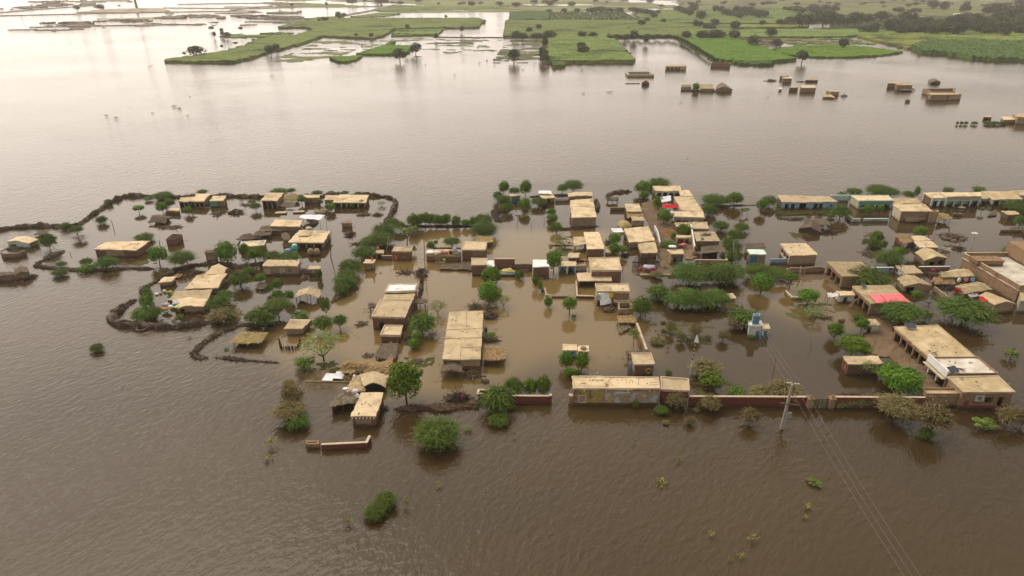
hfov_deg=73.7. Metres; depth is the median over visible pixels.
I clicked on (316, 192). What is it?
acacia tree
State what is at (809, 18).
field tree
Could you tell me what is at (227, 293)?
acacia tree
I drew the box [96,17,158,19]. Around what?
sand bank
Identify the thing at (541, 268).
mud house
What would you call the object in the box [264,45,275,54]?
field tree
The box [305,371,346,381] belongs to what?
white board
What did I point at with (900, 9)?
field tree
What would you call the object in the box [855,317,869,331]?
leafy tree
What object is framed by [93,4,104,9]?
field tree
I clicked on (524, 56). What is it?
marsh grass
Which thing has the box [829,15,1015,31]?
crop field
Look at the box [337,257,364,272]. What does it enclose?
acacia tree
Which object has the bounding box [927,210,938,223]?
stair tower
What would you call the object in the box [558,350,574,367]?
leafy tree
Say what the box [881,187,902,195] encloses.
acacia tree
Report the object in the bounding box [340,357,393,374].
thatched shelter
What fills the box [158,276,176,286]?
mud house
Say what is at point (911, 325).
solar panel
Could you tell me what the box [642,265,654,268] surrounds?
bedding bundle
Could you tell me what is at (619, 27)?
crop field
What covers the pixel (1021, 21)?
field tree
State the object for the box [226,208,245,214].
debris pile
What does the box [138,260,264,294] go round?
brush fence
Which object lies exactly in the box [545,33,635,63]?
crop field
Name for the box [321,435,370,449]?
boundary wall
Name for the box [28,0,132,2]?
scrub bank
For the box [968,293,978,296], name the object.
grey sheet
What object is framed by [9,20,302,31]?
scrub flecks
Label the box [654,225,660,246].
boundary wall
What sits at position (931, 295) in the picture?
dead brush
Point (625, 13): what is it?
orchard row
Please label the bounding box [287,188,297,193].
acacia tree
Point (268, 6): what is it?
field dike
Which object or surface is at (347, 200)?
mud house
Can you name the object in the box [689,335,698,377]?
flag mast
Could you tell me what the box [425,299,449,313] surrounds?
feathery shrub
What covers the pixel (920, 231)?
leafy tree
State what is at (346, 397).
thatched shelter
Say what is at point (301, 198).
leafy tree
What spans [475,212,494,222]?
acacia tree
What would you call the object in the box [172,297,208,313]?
mud house
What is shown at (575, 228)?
brush fence
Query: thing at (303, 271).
debris pile
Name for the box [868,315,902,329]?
mud ground
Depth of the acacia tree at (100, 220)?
164.86 m
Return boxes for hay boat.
[497,268,515,275]
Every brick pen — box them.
[305,440,319,448]
[477,389,488,400]
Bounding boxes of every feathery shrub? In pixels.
[293,328,352,360]
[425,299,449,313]
[494,295,511,306]
[804,302,830,317]
[859,359,879,375]
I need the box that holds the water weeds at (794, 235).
[788,232,814,239]
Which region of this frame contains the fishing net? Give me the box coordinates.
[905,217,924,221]
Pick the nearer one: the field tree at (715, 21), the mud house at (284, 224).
the mud house at (284, 224)
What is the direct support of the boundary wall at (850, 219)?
on the flood water
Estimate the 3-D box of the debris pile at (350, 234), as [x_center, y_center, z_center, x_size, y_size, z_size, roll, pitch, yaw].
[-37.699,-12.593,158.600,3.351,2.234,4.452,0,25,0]
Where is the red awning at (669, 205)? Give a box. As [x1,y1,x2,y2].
[661,204,677,210]
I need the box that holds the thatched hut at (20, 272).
[14,265,29,280]
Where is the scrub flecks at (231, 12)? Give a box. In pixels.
[165,11,260,13]
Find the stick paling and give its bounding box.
[632,257,659,266]
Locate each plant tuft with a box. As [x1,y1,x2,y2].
[262,436,279,445]
[653,478,668,486]
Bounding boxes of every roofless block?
[711,62,730,67]
[922,88,955,94]
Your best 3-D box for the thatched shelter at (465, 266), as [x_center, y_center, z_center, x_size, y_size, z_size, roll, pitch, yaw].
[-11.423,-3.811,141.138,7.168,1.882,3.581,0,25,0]
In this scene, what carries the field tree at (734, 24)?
on the flood water
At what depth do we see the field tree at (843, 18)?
733.38 m
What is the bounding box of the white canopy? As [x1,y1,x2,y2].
[610,227,624,239]
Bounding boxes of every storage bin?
[281,233,289,239]
[307,248,313,255]
[314,248,320,255]
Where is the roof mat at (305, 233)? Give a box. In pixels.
[299,231,311,235]
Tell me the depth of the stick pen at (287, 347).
110.84 m
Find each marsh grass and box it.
[275,40,362,61]
[361,38,519,56]
[493,39,546,62]
[741,37,875,46]
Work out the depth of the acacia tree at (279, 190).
185.93 m
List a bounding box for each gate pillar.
[805,395,814,409]
[827,395,836,409]
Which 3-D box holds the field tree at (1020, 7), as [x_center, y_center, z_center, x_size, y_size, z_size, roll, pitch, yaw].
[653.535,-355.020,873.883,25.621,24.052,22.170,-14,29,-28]
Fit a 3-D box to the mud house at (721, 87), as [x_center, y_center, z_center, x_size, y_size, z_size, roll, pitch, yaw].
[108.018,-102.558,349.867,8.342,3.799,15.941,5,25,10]
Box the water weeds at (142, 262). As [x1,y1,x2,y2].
[120,260,156,265]
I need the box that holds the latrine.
[307,266,320,274]
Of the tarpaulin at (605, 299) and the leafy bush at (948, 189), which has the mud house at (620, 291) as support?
the tarpaulin at (605, 299)
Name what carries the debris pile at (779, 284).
on the flood water
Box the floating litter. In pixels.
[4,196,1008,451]
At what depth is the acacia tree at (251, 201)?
179.74 m
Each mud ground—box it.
[207,308,241,323]
[636,198,676,274]
[663,227,696,259]
[788,273,841,291]
[863,328,941,387]
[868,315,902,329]
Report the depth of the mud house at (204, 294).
126.90 m
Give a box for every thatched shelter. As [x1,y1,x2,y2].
[34,229,48,234]
[148,214,171,223]
[230,331,268,346]
[236,233,261,240]
[254,231,270,238]
[255,281,265,289]
[257,225,303,234]
[282,194,297,200]
[294,286,320,302]
[329,390,357,412]
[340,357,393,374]
[341,368,355,374]
[367,302,375,311]
[373,341,399,360]
[414,298,427,308]
[439,262,471,270]
[440,361,463,378]
[475,236,493,245]
[482,346,505,364]
[606,196,618,202]
[617,314,636,325]
[617,322,630,333]
[625,349,651,359]
[626,213,644,219]
[700,283,718,291]
[701,245,724,257]
[745,242,766,253]
[802,217,829,228]
[822,94,834,98]
[863,231,882,239]
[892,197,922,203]
[894,235,913,247]
[933,276,956,286]
[937,212,952,223]
[987,211,996,216]
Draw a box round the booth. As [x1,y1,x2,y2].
[727,293,735,302]
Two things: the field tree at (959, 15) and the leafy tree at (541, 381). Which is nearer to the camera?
the leafy tree at (541, 381)
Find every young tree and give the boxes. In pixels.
[396,226,414,246]
[628,328,639,345]
[805,476,816,483]
[811,479,821,486]
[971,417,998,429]
[1002,347,1020,358]
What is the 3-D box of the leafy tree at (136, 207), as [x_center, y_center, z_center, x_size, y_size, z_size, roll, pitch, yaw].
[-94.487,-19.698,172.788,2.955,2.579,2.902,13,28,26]
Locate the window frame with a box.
[984,397,992,402]
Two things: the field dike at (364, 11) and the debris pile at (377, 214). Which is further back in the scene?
the field dike at (364, 11)
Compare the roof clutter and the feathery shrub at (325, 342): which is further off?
the roof clutter
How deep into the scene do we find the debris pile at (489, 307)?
124.15 m
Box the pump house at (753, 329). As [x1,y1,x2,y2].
[747,313,762,336]
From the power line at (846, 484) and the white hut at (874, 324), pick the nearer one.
the power line at (846, 484)
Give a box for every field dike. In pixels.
[0,5,96,12]
[0,10,256,15]
[29,24,179,27]
[164,7,302,8]
[178,2,281,4]
[225,6,334,6]
[346,4,395,15]
[433,36,530,37]
[631,6,726,6]
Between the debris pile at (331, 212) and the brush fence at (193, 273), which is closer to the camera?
the brush fence at (193, 273)
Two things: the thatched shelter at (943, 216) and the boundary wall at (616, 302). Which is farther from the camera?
the thatched shelter at (943, 216)
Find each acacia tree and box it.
[35,233,60,248]
[45,268,69,277]
[54,261,66,266]
[58,221,71,229]
[67,224,84,234]
[76,257,93,264]
[88,342,104,352]
[89,254,118,268]
[94,215,108,224]
[103,199,113,203]
[126,304,163,320]
[130,232,155,240]
[147,306,163,318]
[152,190,174,199]
[165,249,199,265]
[195,189,208,193]
[205,294,236,311]
[216,289,235,298]
[225,269,252,288]
[243,266,256,273]
[243,305,282,327]
[247,199,255,203]
[250,203,261,209]
[259,250,280,260]
[261,294,292,316]
[269,187,288,193]
[276,251,300,259]
[283,413,311,431]
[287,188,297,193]
[310,190,324,194]
[310,314,333,330]
[331,274,357,288]
[331,282,350,295]
[333,268,358,282]
[333,313,348,328]
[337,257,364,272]
[350,245,375,259]
[357,235,380,249]
[360,502,386,523]
[364,231,397,249]
[369,222,398,238]
[370,488,397,511]
[385,217,403,224]
[394,221,405,230]
[406,311,439,335]
[410,414,468,450]
[442,235,461,246]
[468,220,501,236]
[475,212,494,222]
[475,383,522,414]
[486,411,511,427]
[493,191,503,198]
[495,195,512,203]
[500,202,514,212]
[502,376,524,393]
[508,187,520,193]
[514,269,524,279]
[529,197,547,205]
[563,179,583,191]
[628,294,654,317]
[640,283,672,300]
[648,177,672,186]
[654,405,669,415]
[658,239,677,248]
[659,290,693,309]
[667,260,710,284]
[677,288,709,308]
[694,294,717,310]
[698,192,726,206]
[701,202,718,215]
[703,263,737,284]
[703,287,732,304]
[710,220,729,231]
[713,261,748,282]
[720,235,739,249]
[721,248,745,263]
[725,228,745,240]
[725,306,762,328]
[733,223,750,230]
[745,262,773,276]
[757,195,778,206]
[766,265,789,280]
[826,203,854,219]
[839,264,896,287]
[843,187,866,194]
[851,313,862,318]
[862,183,890,194]
[864,236,880,248]
[868,248,906,266]
[875,297,927,323]
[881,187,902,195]
[901,190,916,197]
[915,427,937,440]
[921,311,934,320]
[933,295,1001,326]
[982,121,994,125]
[1000,201,1023,213]
[1012,214,1023,227]
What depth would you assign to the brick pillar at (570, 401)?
96.27 m
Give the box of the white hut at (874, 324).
[863,319,880,333]
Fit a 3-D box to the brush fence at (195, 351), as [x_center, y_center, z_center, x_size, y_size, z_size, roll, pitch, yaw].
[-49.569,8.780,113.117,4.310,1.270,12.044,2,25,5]
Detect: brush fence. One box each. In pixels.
[0,191,398,230]
[23,273,38,279]
[32,249,153,270]
[105,298,229,329]
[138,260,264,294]
[188,270,204,276]
[189,324,239,359]
[213,355,277,363]
[233,320,286,327]
[302,219,318,227]
[330,287,350,302]
[393,399,483,412]
[404,223,472,226]
[417,277,424,298]
[491,201,510,220]
[529,193,566,196]
[549,244,573,246]
[562,226,597,229]
[593,199,600,211]
[605,189,631,196]
[701,204,755,206]
[838,391,901,395]
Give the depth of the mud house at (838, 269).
133.74 m
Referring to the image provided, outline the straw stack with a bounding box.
[618,220,630,229]
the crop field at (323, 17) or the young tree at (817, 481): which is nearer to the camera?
the young tree at (817, 481)
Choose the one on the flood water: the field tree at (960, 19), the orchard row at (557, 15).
the field tree at (960, 19)
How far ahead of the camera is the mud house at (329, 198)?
180.48 m
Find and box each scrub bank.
[0,2,74,9]
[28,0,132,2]
[39,18,152,24]
[74,3,95,5]
[154,14,225,18]
[230,14,304,18]
[266,10,301,13]
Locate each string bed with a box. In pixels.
[275,211,286,213]
[293,210,304,212]
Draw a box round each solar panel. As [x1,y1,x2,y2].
[905,323,916,328]
[947,365,959,372]
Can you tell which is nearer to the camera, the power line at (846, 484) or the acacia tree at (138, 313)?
the power line at (846, 484)
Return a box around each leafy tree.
[132,205,144,212]
[146,246,168,264]
[154,202,169,211]
[162,198,175,206]
[183,206,192,211]
[213,240,236,262]
[237,243,249,257]
[244,246,264,262]
[254,273,266,281]
[260,246,266,253]
[264,283,273,292]
[271,289,282,298]
[272,278,282,288]
[283,290,293,299]
[296,195,306,201]
[316,269,321,277]
[324,203,336,211]
[384,359,423,402]
[406,212,420,225]
[407,338,420,348]
[410,331,422,339]
[420,212,428,225]
[426,213,434,224]
[426,240,434,248]
[432,214,440,225]
[438,215,444,225]
[441,213,450,224]
[451,215,460,225]
[461,219,469,227]
[469,216,476,224]
[477,280,501,302]
[480,265,501,283]
[498,180,508,192]
[517,197,530,211]
[519,179,531,196]
[523,377,536,394]
[535,373,552,394]
[544,296,552,307]
[546,207,556,214]
[546,213,557,221]
[546,250,562,272]
[549,221,562,232]
[556,183,566,191]
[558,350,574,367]
[562,296,577,314]
[564,367,575,376]
[575,352,590,369]
[575,368,581,375]
[608,232,621,243]
[608,242,619,254]
[617,245,628,252]
[634,179,652,192]
[639,190,649,198]
[652,195,663,208]
[657,209,672,223]
[675,223,692,234]
[692,82,699,89]
[726,191,744,205]
[748,272,773,292]
[756,199,767,212]
[783,271,799,288]
[797,288,821,304]
[826,321,845,337]
[832,333,874,355]
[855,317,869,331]
[864,204,875,215]
[869,230,884,239]
[876,205,884,214]
[876,362,926,395]
[879,240,888,249]
[880,360,899,371]
[891,246,907,254]
[910,290,924,301]
[912,225,927,235]
[914,186,921,195]
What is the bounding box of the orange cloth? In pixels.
[662,230,675,233]
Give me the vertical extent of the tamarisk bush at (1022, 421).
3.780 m
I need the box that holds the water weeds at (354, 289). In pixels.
[333,277,359,300]
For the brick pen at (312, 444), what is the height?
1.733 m
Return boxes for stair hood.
[969,256,1004,265]
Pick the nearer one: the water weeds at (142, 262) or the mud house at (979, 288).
the mud house at (979, 288)
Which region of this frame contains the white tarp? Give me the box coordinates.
[661,195,670,208]
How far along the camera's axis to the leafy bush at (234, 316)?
119.47 m
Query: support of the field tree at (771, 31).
on the flood water
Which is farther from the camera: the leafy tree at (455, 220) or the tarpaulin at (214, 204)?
the tarpaulin at (214, 204)
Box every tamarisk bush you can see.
[203,304,237,324]
[267,398,309,421]
[278,383,307,404]
[280,377,296,388]
[648,270,663,277]
[648,336,664,345]
[662,419,669,424]
[663,388,688,410]
[664,319,675,331]
[674,331,687,340]
[684,415,696,425]
[686,357,723,377]
[687,324,703,336]
[698,393,722,411]
[716,329,729,340]
[720,301,737,308]
[726,317,743,329]
[737,407,762,425]
[747,382,772,395]
[764,377,803,399]
[872,391,920,421]
[910,396,957,434]
[995,403,1023,427]
[1018,408,1023,425]
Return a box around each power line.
[788,385,902,573]
[796,387,910,573]
[803,387,919,574]
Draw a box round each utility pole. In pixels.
[780,381,800,429]
[969,232,978,251]
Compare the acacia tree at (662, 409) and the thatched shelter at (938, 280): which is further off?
the thatched shelter at (938, 280)
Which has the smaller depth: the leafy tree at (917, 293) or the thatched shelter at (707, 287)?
the leafy tree at (917, 293)
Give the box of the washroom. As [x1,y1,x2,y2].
[562,344,577,357]
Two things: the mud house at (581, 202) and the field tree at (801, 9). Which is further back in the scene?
the field tree at (801, 9)
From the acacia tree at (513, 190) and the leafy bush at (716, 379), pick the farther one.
the acacia tree at (513, 190)
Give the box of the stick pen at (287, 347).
[278,338,300,349]
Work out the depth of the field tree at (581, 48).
489.23 m
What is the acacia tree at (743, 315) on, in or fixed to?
on the flood water
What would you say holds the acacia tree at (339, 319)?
on the flood water
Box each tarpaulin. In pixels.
[210,201,217,206]
[599,293,611,304]
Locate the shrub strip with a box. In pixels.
[732,60,774,65]
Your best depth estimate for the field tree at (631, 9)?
969.23 m
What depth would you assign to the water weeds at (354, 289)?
131.70 m
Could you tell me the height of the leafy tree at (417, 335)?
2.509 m
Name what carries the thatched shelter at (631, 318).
on the flood water
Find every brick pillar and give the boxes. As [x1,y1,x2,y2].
[549,394,551,404]
[568,393,572,405]
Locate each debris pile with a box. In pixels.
[1,244,23,250]
[158,223,183,229]
[209,208,222,216]
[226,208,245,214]
[299,266,307,275]
[314,207,328,213]
[323,210,336,214]
[340,374,352,382]
[344,231,356,236]
[349,240,361,245]
[356,211,370,216]
[356,321,368,327]
[361,351,373,357]
[371,211,382,216]
[381,403,388,411]
[395,266,413,275]
[403,336,410,343]
[412,357,424,363]
[413,267,427,277]
[441,386,473,403]
[462,367,485,379]
[467,299,482,310]
[482,335,501,344]
[483,304,493,310]
[483,310,499,319]
[538,275,550,280]
[601,305,614,312]
[619,253,628,256]
[717,304,743,314]
[771,280,787,288]
[774,280,793,285]
[783,217,800,220]
[811,312,833,320]
[823,228,839,234]
[856,249,872,254]
[880,314,895,321]
[905,260,918,264]
[922,267,937,276]
[933,282,954,290]
[937,232,967,241]
[945,243,966,251]
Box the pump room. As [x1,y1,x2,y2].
[761,324,769,337]
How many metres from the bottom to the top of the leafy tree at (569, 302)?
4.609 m
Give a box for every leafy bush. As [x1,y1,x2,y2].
[74,262,96,273]
[138,293,154,308]
[143,285,153,299]
[174,314,183,319]
[224,311,237,319]
[291,310,309,318]
[293,356,315,370]
[320,297,330,314]
[531,274,539,286]
[537,280,542,289]
[632,399,639,407]
[665,369,672,374]
[698,370,725,389]
[727,384,745,394]
[943,186,955,190]
[971,185,986,191]
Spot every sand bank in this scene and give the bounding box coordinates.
[77,8,169,12]
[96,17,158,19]
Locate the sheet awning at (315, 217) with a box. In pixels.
[298,214,326,226]
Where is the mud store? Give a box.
[578,346,589,358]
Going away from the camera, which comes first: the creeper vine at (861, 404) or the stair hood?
the creeper vine at (861, 404)
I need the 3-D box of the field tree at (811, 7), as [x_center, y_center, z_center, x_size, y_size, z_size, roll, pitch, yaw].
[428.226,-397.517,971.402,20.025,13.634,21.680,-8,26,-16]
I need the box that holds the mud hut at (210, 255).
[204,250,217,260]
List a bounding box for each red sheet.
[869,294,886,302]
[881,293,908,302]
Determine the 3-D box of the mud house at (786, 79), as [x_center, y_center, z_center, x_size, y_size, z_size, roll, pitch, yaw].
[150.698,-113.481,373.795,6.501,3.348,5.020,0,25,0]
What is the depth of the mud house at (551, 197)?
180.28 m
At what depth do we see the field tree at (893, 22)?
664.89 m
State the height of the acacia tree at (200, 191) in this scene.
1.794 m
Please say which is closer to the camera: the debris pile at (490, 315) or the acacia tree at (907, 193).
the debris pile at (490, 315)
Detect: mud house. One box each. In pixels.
[0,271,15,280]
[6,236,38,248]
[93,241,150,257]
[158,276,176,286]
[167,288,212,304]
[168,208,179,214]
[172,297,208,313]
[178,197,192,206]
[185,273,226,293]
[189,194,210,207]
[204,263,228,277]
[209,196,226,206]
[240,240,266,246]
[260,193,283,208]
[262,260,299,275]
[270,219,301,232]
[284,319,311,334]
[288,230,331,249]
[303,195,319,203]
[324,195,338,203]
[333,194,368,207]
[346,374,364,393]
[350,392,383,426]
[359,371,388,391]
[363,259,375,270]
[371,299,412,330]
[375,250,383,258]
[380,325,402,343]
[382,293,414,311]
[384,283,416,298]
[392,246,412,260]
[426,249,461,261]
[439,310,482,370]
[461,241,487,260]
[471,258,487,275]
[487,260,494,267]
[533,260,549,276]
[538,191,551,200]
[539,194,555,202]
[558,261,575,274]
[567,192,592,199]
[568,253,579,261]
[570,198,595,206]
[570,206,596,227]
[571,372,660,404]
[573,237,585,252]
[576,272,611,286]
[584,232,604,257]
[589,257,621,282]
[595,283,629,305]
[605,249,610,256]
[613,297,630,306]
[624,226,654,248]
[625,203,641,216]
[631,217,644,226]
[631,353,654,375]
[638,241,657,257]
[642,79,648,84]
[652,186,680,196]
[660,376,689,404]
[665,64,686,69]
[667,249,684,265]
[673,196,702,210]
[673,211,704,222]
[674,221,690,229]
[676,235,691,243]
[679,190,692,196]
[681,84,690,88]
[691,222,708,231]
[693,231,719,245]
[700,84,714,91]
[715,82,732,91]
[747,249,765,263]
[777,195,837,208]
[779,243,816,265]
[782,77,791,82]
[789,86,797,90]
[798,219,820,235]
[800,85,815,92]
[805,78,817,81]
[825,261,872,288]
[826,90,838,95]
[835,291,854,302]
[841,356,882,374]
[850,195,893,208]
[852,285,911,315]
[887,82,907,87]
[891,204,931,221]
[892,325,974,370]
[894,83,912,89]
[895,265,922,278]
[896,274,931,292]
[911,236,930,244]
[913,241,938,251]
[914,247,947,265]
[921,388,959,405]
[922,192,946,206]
[923,354,998,387]
[926,93,947,100]
[928,78,940,83]
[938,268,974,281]
[940,192,981,207]
[946,375,1015,408]
[947,93,961,99]
[954,282,992,297]
[960,252,1023,302]
[979,193,988,204]
[979,292,1016,312]
[981,191,1022,205]
[983,115,991,119]
[1000,116,1015,122]
[1001,211,1019,219]
[1010,190,1023,198]
[1012,114,1023,124]
[1016,291,1023,312]
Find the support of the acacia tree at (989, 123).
on the flood water
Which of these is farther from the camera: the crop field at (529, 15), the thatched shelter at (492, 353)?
the crop field at (529, 15)
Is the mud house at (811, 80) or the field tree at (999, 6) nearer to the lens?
the mud house at (811, 80)
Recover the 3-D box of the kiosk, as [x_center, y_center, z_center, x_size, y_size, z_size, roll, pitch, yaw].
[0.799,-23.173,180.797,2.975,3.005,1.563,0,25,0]
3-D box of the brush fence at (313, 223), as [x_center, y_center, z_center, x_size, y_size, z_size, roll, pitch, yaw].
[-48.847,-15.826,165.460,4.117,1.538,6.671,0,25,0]
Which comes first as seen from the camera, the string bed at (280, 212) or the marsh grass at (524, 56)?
the string bed at (280, 212)
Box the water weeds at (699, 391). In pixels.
[693,380,803,395]
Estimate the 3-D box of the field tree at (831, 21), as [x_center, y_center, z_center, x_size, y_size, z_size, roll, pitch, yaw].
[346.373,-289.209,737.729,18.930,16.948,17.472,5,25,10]
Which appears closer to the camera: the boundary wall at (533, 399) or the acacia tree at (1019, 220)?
the boundary wall at (533, 399)
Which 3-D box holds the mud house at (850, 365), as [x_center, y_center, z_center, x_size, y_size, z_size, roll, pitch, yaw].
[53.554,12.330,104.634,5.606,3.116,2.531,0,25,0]
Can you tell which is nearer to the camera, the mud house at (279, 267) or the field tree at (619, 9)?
the mud house at (279, 267)
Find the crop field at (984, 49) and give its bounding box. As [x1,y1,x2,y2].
[911,38,1023,61]
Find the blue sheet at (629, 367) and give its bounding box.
[627,361,631,371]
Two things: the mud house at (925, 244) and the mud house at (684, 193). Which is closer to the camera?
the mud house at (925, 244)
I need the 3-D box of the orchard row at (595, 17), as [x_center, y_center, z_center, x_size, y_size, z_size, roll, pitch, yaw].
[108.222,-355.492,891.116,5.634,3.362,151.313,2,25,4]
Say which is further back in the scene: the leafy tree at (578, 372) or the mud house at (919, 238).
the mud house at (919, 238)
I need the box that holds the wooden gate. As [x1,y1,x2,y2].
[813,398,828,407]
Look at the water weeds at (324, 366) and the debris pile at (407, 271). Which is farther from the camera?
the debris pile at (407, 271)
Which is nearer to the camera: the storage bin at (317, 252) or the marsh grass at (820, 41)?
the storage bin at (317, 252)
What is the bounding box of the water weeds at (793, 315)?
[786,302,831,319]
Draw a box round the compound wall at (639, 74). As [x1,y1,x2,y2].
[625,71,653,76]
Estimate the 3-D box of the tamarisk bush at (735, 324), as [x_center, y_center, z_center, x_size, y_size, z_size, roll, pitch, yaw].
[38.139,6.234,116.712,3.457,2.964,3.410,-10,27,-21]
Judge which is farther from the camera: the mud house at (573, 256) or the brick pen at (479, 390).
the mud house at (573, 256)
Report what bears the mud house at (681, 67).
in the flood water
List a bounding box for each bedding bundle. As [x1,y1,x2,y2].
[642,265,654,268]
[645,268,656,271]
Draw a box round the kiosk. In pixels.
[509,194,520,202]
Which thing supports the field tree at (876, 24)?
on the flood water
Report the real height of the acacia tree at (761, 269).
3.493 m
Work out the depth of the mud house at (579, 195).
183.24 m
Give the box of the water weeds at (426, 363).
[404,357,434,375]
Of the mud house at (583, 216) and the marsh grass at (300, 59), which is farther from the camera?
the marsh grass at (300, 59)
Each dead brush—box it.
[68,233,86,240]
[921,290,943,304]
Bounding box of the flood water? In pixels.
[0,0,1023,575]
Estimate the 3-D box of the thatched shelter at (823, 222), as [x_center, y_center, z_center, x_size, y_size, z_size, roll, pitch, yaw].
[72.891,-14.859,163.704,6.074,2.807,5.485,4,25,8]
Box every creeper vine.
[836,400,864,408]
[860,400,875,408]
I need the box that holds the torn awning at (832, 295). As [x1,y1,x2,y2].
[825,293,839,302]
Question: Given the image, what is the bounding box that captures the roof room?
[1005,241,1023,265]
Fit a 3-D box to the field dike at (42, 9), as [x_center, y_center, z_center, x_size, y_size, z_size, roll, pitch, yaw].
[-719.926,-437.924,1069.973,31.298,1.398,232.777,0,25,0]
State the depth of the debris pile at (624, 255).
146.84 m
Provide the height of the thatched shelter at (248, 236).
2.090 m
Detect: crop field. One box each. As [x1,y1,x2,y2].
[164,17,485,63]
[219,32,293,37]
[264,0,678,12]
[281,3,379,6]
[304,16,342,18]
[329,55,362,62]
[350,13,399,17]
[356,41,411,55]
[373,5,508,11]
[391,28,443,36]
[503,19,743,37]
[509,11,550,19]
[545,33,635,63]
[550,12,592,19]
[551,61,564,67]
[591,13,634,19]
[633,8,820,24]
[675,0,1019,16]
[675,35,796,62]
[688,28,1023,38]
[715,24,807,27]
[773,45,902,57]
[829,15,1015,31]
[857,34,1023,49]
[911,38,1023,61]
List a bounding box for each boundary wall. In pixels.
[0,250,26,258]
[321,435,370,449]
[381,255,391,260]
[434,247,460,249]
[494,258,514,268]
[507,395,548,403]
[515,263,531,270]
[552,296,567,297]
[555,198,568,201]
[575,265,586,271]
[575,281,593,298]
[610,207,624,210]
[636,323,647,350]
[640,274,669,275]
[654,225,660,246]
[681,89,714,91]
[688,395,806,406]
[690,224,694,252]
[695,255,727,264]
[770,258,787,263]
[784,290,800,299]
[786,266,824,273]
[829,195,849,201]
[834,396,925,408]
[846,215,860,221]
[863,218,888,221]
[870,267,893,272]
[918,266,949,271]
[932,286,948,302]
[952,213,962,216]
[1000,229,1020,232]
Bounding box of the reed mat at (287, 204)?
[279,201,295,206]
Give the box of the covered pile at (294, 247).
[291,245,297,251]
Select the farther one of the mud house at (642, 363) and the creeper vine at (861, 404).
the mud house at (642, 363)
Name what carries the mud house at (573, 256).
on the flood water
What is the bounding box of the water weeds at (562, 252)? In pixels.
[554,236,573,255]
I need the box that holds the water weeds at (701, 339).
[649,320,714,343]
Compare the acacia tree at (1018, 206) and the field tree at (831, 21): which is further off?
the field tree at (831, 21)
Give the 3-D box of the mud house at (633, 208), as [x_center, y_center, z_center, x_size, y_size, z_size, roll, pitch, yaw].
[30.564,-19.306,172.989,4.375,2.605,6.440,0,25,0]
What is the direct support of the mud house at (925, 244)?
on the flood water
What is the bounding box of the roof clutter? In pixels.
[172,298,180,304]
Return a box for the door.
[749,256,756,263]
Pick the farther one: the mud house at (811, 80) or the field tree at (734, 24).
the field tree at (734, 24)
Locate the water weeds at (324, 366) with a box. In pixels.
[300,356,340,372]
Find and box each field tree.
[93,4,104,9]
[186,45,205,54]
[222,32,230,38]
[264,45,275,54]
[273,43,279,53]
[335,11,341,17]
[346,0,357,4]
[373,0,388,3]
[392,48,405,60]
[410,42,421,54]
[508,49,520,59]
[511,31,521,39]
[517,32,527,40]
[530,32,542,40]
[538,49,548,55]
[540,53,549,63]
[542,36,548,46]
[543,30,556,36]
[576,42,586,46]
[577,45,589,51]
[578,31,586,35]
[583,7,596,13]
[588,32,598,35]
[594,6,608,11]
[615,7,623,11]
[628,7,636,12]
[630,29,637,41]
[641,8,649,13]
[643,35,648,42]
[673,5,683,10]
[680,7,687,13]
[681,31,690,37]
[685,9,693,15]
[688,2,698,10]
[695,10,708,18]
[696,31,709,37]
[709,30,720,36]
[710,19,719,23]
[718,31,726,37]
[721,8,730,14]
[729,21,740,29]
[729,30,740,37]
[732,10,748,17]
[733,6,741,11]
[744,6,753,13]
[748,34,760,44]
[749,9,757,15]
[753,9,766,17]
[765,27,777,35]
[771,39,782,48]
[775,19,785,25]
[784,16,794,24]
[792,5,800,10]
[794,12,806,25]
[796,49,808,62]
[797,7,806,11]
[803,12,815,26]
[807,4,819,10]
[810,7,826,14]
[815,10,833,25]
[818,9,835,13]
[821,5,831,9]
[825,12,841,25]
[830,5,839,10]
[834,14,847,25]
[838,38,848,46]
[845,17,853,25]
[846,11,864,24]
[857,24,878,31]
[862,13,874,23]
[870,22,880,30]
[874,11,891,21]
[881,17,904,30]
[892,7,905,11]
[893,24,908,32]
[895,28,906,32]
[897,10,918,19]
[906,24,915,31]
[907,25,919,31]
[910,7,921,11]
[915,23,927,31]
[922,17,936,21]
[924,23,943,32]
[927,0,940,8]
[940,1,949,10]
[940,17,954,24]
[944,23,965,33]
[951,14,967,18]
[952,17,966,22]
[959,3,971,11]
[968,13,986,18]
[969,22,986,31]
[980,27,993,32]
[982,6,997,13]
[983,16,999,22]
[983,23,1001,32]
[985,2,1012,11]
[989,11,1007,16]
[996,9,1015,17]
[999,27,1011,34]
[1001,19,1018,30]
[1002,6,1020,16]
[1012,2,1023,13]
[1012,20,1023,29]
[1013,24,1023,32]
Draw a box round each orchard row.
[550,12,554,19]
[555,11,559,19]
[559,11,563,19]
[563,12,568,18]
[575,12,581,19]
[581,11,586,19]
[585,12,591,19]
[592,12,598,19]
[595,12,603,19]
[599,12,607,19]
[603,12,612,19]
[606,11,617,19]
[611,12,622,19]
[613,11,626,19]
[618,12,631,19]
[621,12,636,19]
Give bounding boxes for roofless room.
[166,234,182,245]
[617,302,632,315]
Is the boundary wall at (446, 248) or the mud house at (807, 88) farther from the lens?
the mud house at (807, 88)
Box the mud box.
[341,220,351,227]
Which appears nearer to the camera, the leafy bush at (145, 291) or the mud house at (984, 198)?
the leafy bush at (145, 291)
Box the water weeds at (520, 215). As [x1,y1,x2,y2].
[510,207,533,217]

